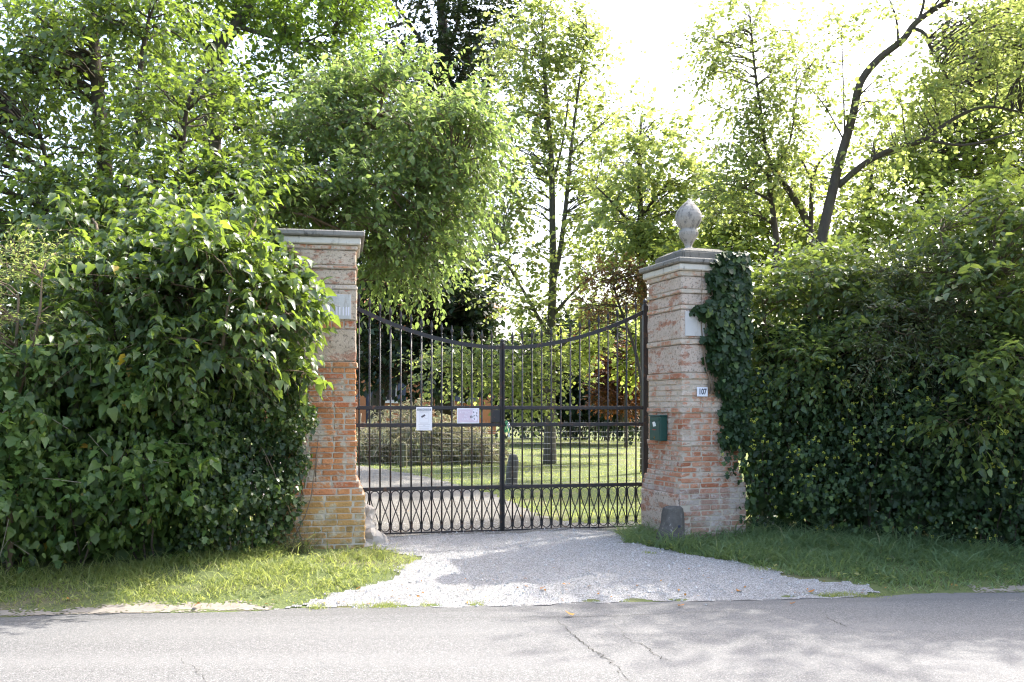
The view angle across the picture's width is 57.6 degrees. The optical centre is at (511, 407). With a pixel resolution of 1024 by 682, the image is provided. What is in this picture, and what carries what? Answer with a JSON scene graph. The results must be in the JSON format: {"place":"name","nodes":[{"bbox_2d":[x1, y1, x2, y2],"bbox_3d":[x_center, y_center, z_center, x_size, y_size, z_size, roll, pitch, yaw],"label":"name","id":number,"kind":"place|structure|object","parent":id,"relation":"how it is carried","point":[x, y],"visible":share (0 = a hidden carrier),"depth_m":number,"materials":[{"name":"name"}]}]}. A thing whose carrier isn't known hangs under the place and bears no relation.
{"place":"outdoors","nodes":[
{"label":"outdoors","id":0,"kind":"place"},
{"bbox_2d":[250,462,639,535],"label":"gravel path","id":1,"kind":"structure","parent":0,"point":[374,475],"depth_m":12.80,"materials":[{"name":"grey gravel"}]},
{"bbox_2d":[0,0,1022,405],"label":"sky","id":2,"kind":"structure","parent":0,"point":[650,24],"materials":[{"name":"white"}]},
{"bbox_2d":[0,592,1023,681],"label":"road","id":3,"kind":"structure","parent":0,"point":[955,637],"depth_m":6.30,"materials":[{"name":"grey asphalt"}]},
{"bbox_2d":[0,415,1023,616],"bbox_3d":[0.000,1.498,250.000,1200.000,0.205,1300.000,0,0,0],"label":"ground","id":4,"kind":"structure","parent":0,"point":[280,603],"depth_m":8.51,"materials":[{"name":"plant"}]},
{"bbox_2d":[0,217,96,571],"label":"elder shrub","id":5,"kind":"object","parent":4,"relation":"on","point":[13,320],"visible":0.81,"depth_m":8.04,"materials":[{"name":"green plant"}]},
{"bbox_2d":[0,327,250,577],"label":"creeper hedge","id":6,"kind":"object","parent":4,"relation":"on","point":[108,489],"visible":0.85,"depth_m":8.22,"materials":[{"name":"green plant"}]},
{"bbox_2d":[0,530,328,587],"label":"tall grass","id":7,"kind":"structure","parent":4,"relation":"on","point":[105,568],"depth_m":8.46,"materials":[{"name":"green plant"}]},
{"bbox_2d":[0,0,339,346],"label":"mulberry tree","id":8,"kind":"object","parent":4,"relation":"on","point":[67,67],"visible":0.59,"depth_m":10.90,"materials":[{"name":"green plant"}]},
{"bbox_2d":[0,162,344,552],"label":"mulberry shrub","id":9,"kind":"object","parent":4,"relation":"on","point":[188,268],"visible":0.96,"depth_m":8.47,"materials":[{"name":"green plant"}]},
{"bbox_2d":[0,542,419,609],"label":"verge grass","id":10,"kind":"structure","parent":4,"relation":"on","point":[243,573],"depth_m":8.10,"materials":[{"name":"green plant"}]},
{"bbox_2d":[166,345,319,558],"bbox_3d":[-2.553,0.521,9.198,1.564,2.266,1.165,0,0,-30],"label":"ivy hedge","id":11,"kind":"object","parent":4,"relation":"on","point":[239,498],"visible":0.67,"depth_m":8.94,"materials":[{"name":"green plant"}]},
{"bbox_2d":[124,0,405,344],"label":"maple tree","id":12,"kind":"object","parent":4,"relation":"on","point":[346,16],"visible":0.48,"depth_m":14.85,"materials":[{"name":"green plant"}]},
{"bbox_2d":[269,521,327,553],"bbox_3d":[-2.106,1.304,9.213,0.558,0.338,0.444,0,0,25],"label":"fern weed","id":13,"kind":"object","parent":4,"relation":"on","point":[300,545],"visible":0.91,"depth_m":9.18,"materials":[{"name":"green plant"}]},
{"bbox_2d":[274,228,365,548],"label":"gate pillar","id":14,"kind":"structure","parent":4,"relation":"on","point":[336,510],"depth_m":9.54,"materials":[{"name":"brick"}]},
{"bbox_2d":[355,293,502,534],"bbox_3d":[-0.995,0.093,10.434,1.841,2.774,0.064,0,0,-13],"label":"gate leaf","id":15,"kind":"object","parent":14,"relation":"attached to","point":[496,418],"visible":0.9,"depth_m":10.46,"materials":[{"name":"black metal"}]},
{"bbox_2d":[416,407,431,429],"bbox_3d":[-0.983,0.125,10.409,0.178,0.262,0.008,0,0,-12],"label":"warning sign","id":16,"kind":"object","parent":15,"relation":"attached to","point":[423,418],"visible":1,"depth_m":10.41,"materials":[{"name":"white plastic"}]},
{"bbox_2d":[457,408,478,422],"bbox_3d":[-0.496,0.093,10.520,0.254,0.172,0.006,0,0,-13],"label":"dog sign","id":17,"kind":"object","parent":15,"relation":"attached to","point":[467,415],"visible":1,"depth_m":10.52,"materials":[{"name":"white plastic"}]},
{"bbox_2d":[200,18,538,351],"bbox_3d":[-1.655,-1.754,11.764,3.966,6.665,3.716,0,0,0],"label":"drooping tree","id":18,"kind":"object","parent":4,"relation":"on","point":[355,150],"visible":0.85,"depth_m":11.59,"materials":[{"name":"green plant"}]},
{"bbox_2d":[364,504,389,546],"bbox_3d":[-1.451,1.276,9.850,0.577,0.595,0.487,0,0,-9],"label":"guard rock","id":19,"kind":"object","parent":4,"relation":"on","point":[372,534],"visible":0.31,"depth_m":9.77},
{"bbox_2d":[260,298,506,433],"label":"house","id":20,"kind":"structure","parent":4,"relation":"on","point":[364,401],"depth_m":47.74,"materials":[{"name":"tile"}]},
{"bbox_2d":[366,391,372,422],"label":"door","id":21,"kind":"structure","parent":20,"relation":"in","point":[367,397],"depth_m":47.42,"materials":[{"name":"grey"}]},
{"bbox_2d":[385,382,405,402],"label":"window","id":22,"kind":"structure","parent":20,"relation":"in","point":[394,392],"depth_m":47.71,"materials":[{"name":"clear glass"}]},
{"bbox_2d":[455,389,477,402],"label":"window","id":23,"kind":"structure","parent":20,"relation":"in","point":[457,398],"depth_m":48.45,"materials":[{"name":"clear glass"}]},
{"bbox_2d":[399,442,406,467],"bbox_3d":[-2.597,1.157,22.200,0.200,0.685,0.197,0,0,0],"label":"bollard","id":24,"kind":"object","parent":4,"relation":"on","point":[404,454],"visible":0.67,"depth_m":22.13,"materials":[{"name":"stone"}]},
{"bbox_2d":[355,231,520,421],"bbox_3d":[-3.479,-3.053,34.155,8.299,7.164,6.061,0,0,0],"label":"evergreen tree","id":25,"kind":"object","parent":4,"relation":"on","point":[458,317],"visible":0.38,"depth_m":33.12,"materials":[{"name":"green plant"}]},
{"bbox_2d":[356,381,519,464],"bbox_3d":[-2.296,0.803,24.177,5.013,3.025,3.393,0,0,0],"label":"brushwood heap","id":26,"kind":"object","parent":4,"relation":"on","point":[395,444],"visible":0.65,"depth_m":23.41,"materials":[{"name":"brown plant"}]},
{"bbox_2d":[355,0,536,415],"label":"dark tree","id":27,"kind":"object","parent":4,"relation":"on","point":[445,11],"visible":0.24,"depth_m":36.99,"materials":[{"name":"green plant"}]},
{"bbox_2d":[0,584,1023,615],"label":"dirt strip","id":28,"kind":"object","parent":4,"relation":"on","point":[146,607],"visible":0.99,"depth_m":7.34,"materials":[{"name":"beige soil"}]},
{"bbox_2d":[0,527,1023,600],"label":"verge weeds","id":29,"kind":"object","parent":4,"relation":"on","point":[322,579],"visible":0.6,"depth_m":8.29,"materials":[{"name":"green plant"}]},
{"bbox_2d":[505,454,518,484],"bbox_3d":[0.003,1.162,16.593,0.237,0.684,0.239,5,1,-11],"label":"bollard","id":30,"kind":"object","parent":4,"relation":"on","point":[509,472],"visible":0.69,"depth_m":16.51,"materials":[{"name":"stone"}]},
{"bbox_2d":[393,0,650,463],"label":"lime tree","id":31,"kind":"object","parent":4,"relation":"on","point":[574,30],"visible":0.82,"depth_m":22.83,"materials":[{"name":"green plant"}]},
{"bbox_2d":[474,298,639,444],"bbox_3d":[2.729,-1.526,36.447,6.797,6.017,8.694,0,0,-30],"label":"deciduous tree","id":32,"kind":"object","parent":4,"relation":"on","point":[575,414],"visible":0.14,"depth_m":35.12,"materials":[{"name":"green plant"}]},
{"bbox_2d":[263,519,879,610],"bbox_3d":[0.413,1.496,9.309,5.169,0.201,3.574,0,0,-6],"label":"gravel apron","id":33,"kind":"object","parent":4,"relation":"on","point":[606,579],"visible":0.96,"depth_m":8.28,"materials":[{"name":"grey gravel"}]},
{"bbox_2d":[505,398,639,440],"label":"garden hedge","id":34,"kind":"object","parent":4,"relation":"on","point":[585,432],"visible":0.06,"depth_m":40.55,"materials":[{"name":"green plant"}]},
{"bbox_2d":[530,297,648,447],"bbox_3d":[2.415,-1.099,24.739,3.737,4.331,2.470,0,0,25],"label":"tree","id":35,"kind":"object","parent":4,"relation":"on","point":[630,355],"visible":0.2,"depth_m":24.71,"materials":[{"name":"green plant"}]},
{"bbox_2d":[297,550,891,610],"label":"edge tufts","id":36,"kind":"object","parent":4,"relation":"on","point":[649,552],"visible":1,"depth_m":7.81,"materials":[{"name":"green plant"}]},
{"bbox_2d":[567,252,648,401],"bbox_3d":[2.100,-0.806,18.475,2.051,4.573,1.567,0,0,0],"label":"maple sapling","id":37,"kind":"object","parent":4,"relation":"on","point":[629,289],"visible":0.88,"depth_m":18.48,"materials":[{"name":"green plant"}]},
{"bbox_2d":[577,330,639,426],"bbox_3d":[3.364,-0.918,28.887,2.803,3.120,2.930,0,0,0],"label":"copper shrub","id":38,"kind":"object","parent":4,"relation":"on","point":[612,394],"visible":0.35,"depth_m":28.45,"materials":[{"name":"brown plant"}]},
{"bbox_2d":[589,116,678,281],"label":"deciduous tree","id":39,"kind":"object","parent":4,"relation":"on","point":[631,207],"visible":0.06,"depth_m":47.58,"materials":[{"name":"green plant"}]},
{"bbox_2d":[573,86,738,472],"bbox_3d":[3.020,-2.644,19.739,3.542,8.169,3.089,0,0,0],"label":"lime tree","id":40,"kind":"object","parent":4,"relation":"on","point":[641,234],"visible":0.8,"depth_m":19.40,"materials":[{"name":"green plant"}]},
{"bbox_2d":[656,506,685,542],"bbox_3d":[1.688,1.283,9.893,0.328,0.460,0.264,0,0,-19],"label":"guard stone","id":41,"kind":"object","parent":4,"relation":"on","point":[672,519],"visible":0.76,"depth_m":9.84,"materials":[{"name":"grey stone"}]},
{"bbox_2d":[639,198,747,538],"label":"gate pillar","id":42,"kind":"structure","parent":4,"relation":"on","point":[686,470],"depth_m":10.18,"materials":[{"name":"brick"}]},
{"bbox_2d":[502,299,647,530],"bbox_3d":[0.770,0.093,10.836,1.841,2.774,0.064,0,0,-13],"label":"gate leaf","id":43,"kind":"object","parent":42,"relation":"attached to","point":[643,407],"visible":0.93,"depth_m":10.83,"materials":[{"name":"black metal"}]},
{"bbox_2d":[504,422,509,436],"bbox_3d":[-0.051,0.244,10.612,0.069,0.188,0.025,0,0,-13],"label":"chain","id":44,"kind":"object","parent":43,"relation":"hanging from","point":[507,428],"visible":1,"depth_m":10.61,"materials":[{"name":"green plastic"}]},
{"bbox_2d":[648,415,667,440],"bbox_3d":[1.639,0.227,10.459,0.099,0.288,0.272,0,0,-19],"label":"mailbox","id":45,"kind":"object","parent":42,"relation":"attached to","point":[658,427],"visible":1,"depth_m":10.35,"materials":[{"name":"green metal"}]},
{"bbox_2d":[650,423,659,438],"bbox_3d":[1.600,0.261,10.446,0.011,0.180,0.224,0,0,-19],"label":"door","id":46,"kind":"structure","parent":45,"relation":"in","point":[654,434],"depth_m":10.42,"materials":[{"name":"green metal"}]},
{"bbox_2d":[697,387,707,396],"bbox_3d":[2.068,-0.171,10.116,0.132,0.102,0.012,0,0,-19],"label":"house number plate","id":47,"kind":"object","parent":42,"relation":"attached to","point":[702,391],"visible":1,"depth_m":10.11,"materials":[{"name":"white ceramic"}]},
{"bbox_2d":[689,251,754,450],"bbox_3d":[2.287,-0.619,10.087,0.727,2.207,0.321,0,0,-22],"label":"climbing ivy","id":48,"kind":"object","parent":42,"relation":"attached to","point":[724,314],"visible":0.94,"depth_m":10.08,"materials":[{"name":"green plant"}]},
{"bbox_2d":[660,0,851,421],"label":"forked tree","id":49,"kind":"object","parent":4,"relation":"on","point":[783,151],"visible":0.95,"depth_m":14.41,"materials":[{"name":"green plant"}]},
{"bbox_2d":[582,509,1023,592],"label":"verge grass","id":50,"kind":"structure","parent":4,"relation":"on","point":[753,547],"depth_m":9.09,"materials":[{"name":"green plant"}]},
{"bbox_2d":[636,0,1023,311],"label":"acacia tree","id":51,"kind":"object","parent":4,"relation":"on","point":[970,163],"visible":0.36,"depth_m":18.35,"materials":[{"name":"green plant"}]},
{"bbox_2d":[747,220,955,525],"bbox_3d":[3.793,-0.321,11.053,2.759,3.492,3.480,0,0,34],"label":"dogwood shrub","id":52,"kind":"object","parent":4,"relation":"on","point":[772,297],"visible":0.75,"depth_m":10.18,"materials":[{"name":"green plant"}]},
{"bbox_2d":[713,301,1023,549],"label":"ivy hedge","id":53,"kind":"object","parent":4,"relation":"on","point":[846,481],"visible":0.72,"depth_m":10.03,"materials":[{"name":"green plant"}]},
{"bbox_2d":[775,0,1023,318],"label":"leaning tree","id":54,"kind":"object","parent":4,"relation":"on","point":[834,183],"visible":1,"depth_m":13.42,"materials":[{"name":"green plant"}]},
{"bbox_2d":[800,220,1019,528],"bbox_3d":[4.270,-0.250,9.901,2.349,3.409,2.298,0,0,0],"label":"walnut shrub","id":55,"kind":"object","parent":4,"relation":"on","point":[901,269],"visible":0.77,"depth_m":9.65,"materials":[{"name":"green plant"}]},
{"bbox_2d":[863,151,1023,495],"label":"bramble shrub","id":56,"kind":"object","parent":4,"relation":"on","point":[1003,255],"visible":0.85,"depth_m":9.46,"materials":[{"name":"green plant"}]},
{"bbox_2d":[907,0,1023,250],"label":"dark tree","id":57,"kind":"object","parent":4,"relation":"on","point":[948,23],"visible":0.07,"depth_m":24.16,"materials":[{"name":"green plant"}]}
]}

